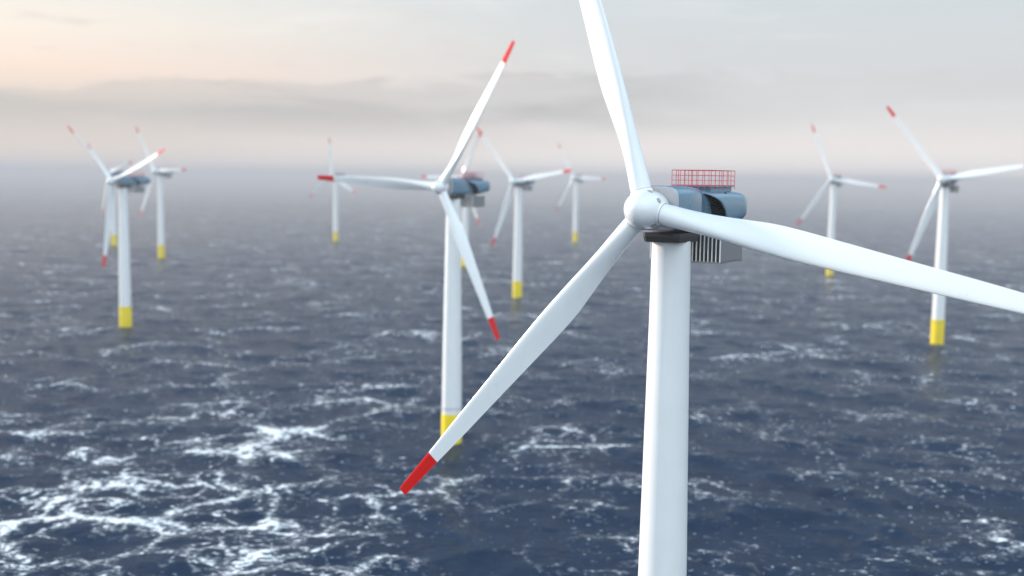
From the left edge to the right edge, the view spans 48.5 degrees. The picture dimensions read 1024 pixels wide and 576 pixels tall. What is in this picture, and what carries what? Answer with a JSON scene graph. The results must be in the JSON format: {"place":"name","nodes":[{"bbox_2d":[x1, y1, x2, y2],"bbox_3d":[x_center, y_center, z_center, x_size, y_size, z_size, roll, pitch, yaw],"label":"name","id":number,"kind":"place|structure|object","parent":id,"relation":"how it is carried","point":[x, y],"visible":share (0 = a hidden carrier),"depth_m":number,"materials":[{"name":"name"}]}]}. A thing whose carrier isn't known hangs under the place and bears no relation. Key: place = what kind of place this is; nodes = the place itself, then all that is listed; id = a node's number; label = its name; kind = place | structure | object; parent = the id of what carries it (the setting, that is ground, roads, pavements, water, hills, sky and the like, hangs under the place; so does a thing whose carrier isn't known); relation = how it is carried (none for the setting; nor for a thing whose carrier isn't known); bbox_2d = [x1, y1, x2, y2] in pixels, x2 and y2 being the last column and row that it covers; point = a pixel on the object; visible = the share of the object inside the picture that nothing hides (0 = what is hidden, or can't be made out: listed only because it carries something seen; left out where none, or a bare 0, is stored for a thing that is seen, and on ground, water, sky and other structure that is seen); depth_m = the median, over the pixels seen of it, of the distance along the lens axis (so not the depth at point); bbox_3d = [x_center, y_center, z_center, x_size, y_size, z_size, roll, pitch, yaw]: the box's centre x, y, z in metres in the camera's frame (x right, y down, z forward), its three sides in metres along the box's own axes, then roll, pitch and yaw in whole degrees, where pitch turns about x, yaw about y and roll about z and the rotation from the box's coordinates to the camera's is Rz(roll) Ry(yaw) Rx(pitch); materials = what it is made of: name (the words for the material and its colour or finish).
{"place":"outdoors","nodes":[
{"label":"outdoors","id":0,"kind":"place"},
{"bbox_2d":[0,175,1023,575],"bbox_3d":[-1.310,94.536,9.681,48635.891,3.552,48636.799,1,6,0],"label":"sea","id":1,"kind":"structure","parent":0,"point":[254,389],"depth_m":501.45,"materials":[{"name":"liquid"}]},
{"bbox_2d":[88,145,131,244],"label":"wind turbine","id":2,"kind":"object","parent":1,"relation":"in","point":[114,172],"visible":0.59,"depth_m":1460.71,"materials":[{"name":"white paint"}]},
{"bbox_2d":[67,125,164,326],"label":"wind turbine","id":3,"kind":"object","parent":1,"relation":"in","point":[127,184],"visible":1,"depth_m":691.72,"materials":[{"name":"white paint"}]},
{"bbox_2d":[136,127,185,257],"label":"wind turbine","id":4,"kind":"object","parent":1,"relation":"in","point":[162,173],"visible":0.99,"depth_m":1261.84,"materials":[{"name":"white paint"}]},
{"bbox_2d":[309,138,355,240],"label":"wind turbine","id":5,"kind":"object","parent":1,"relation":"in","point":[335,216],"visible":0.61,"depth_m":1635.66,"materials":[{"name":"white paint"}]},
{"bbox_2d":[317,40,514,444],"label":"wind turbine","id":6,"kind":"object","parent":1,"relation":"in","point":[456,195],"visible":0.98,"depth_m":400.68,"materials":[{"name":"white paint"}]},
{"bbox_2d":[421,131,481,265],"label":"wind turbine","id":7,"kind":"object","parent":1,"relation":"in","point":[464,215],"visible":0.53,"depth_m":1202.34,"materials":[{"name":"white paint"}]},
{"bbox_2d":[476,127,571,297],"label":"wind turbine","id":8,"kind":"object","parent":1,"relation":"in","point":[517,183],"visible":0.99,"depth_m":889.39,"materials":[{"name":"white paint"}]},
{"bbox_2d":[556,144,605,241],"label":"wind turbine","id":9,"kind":"object","parent":1,"relation":"in","point":[578,179],"visible":0.98,"depth_m":1693.80,"materials":[{"name":"white paint"}]},
{"bbox_2d":[400,0,1023,575],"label":"wind turbine","id":10,"kind":"object","parent":1,"relation":"in","point":[688,224],"visible":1,"depth_m":148.18,"materials":[{"name":"white paint"}]},
{"bbox_2d":[796,124,885,274],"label":"wind turbine","id":11,"kind":"object","parent":1,"relation":"in","point":[833,182],"visible":0.94,"depth_m":1151.38,"materials":[{"name":"white paint"}]},
{"bbox_2d":[886,106,1023,343],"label":"wind turbine","id":12,"kind":"object","parent":1,"relation":"in","point":[943,188],"visible":1,"depth_m":663.21,"materials":[{"name":"white paint"}]},
{"bbox_2d":[0,0,1023,188],"label":"sky","id":13,"kind":"structure","parent":0,"point":[227,88],"materials":[{"name":"grey"}]}
]}

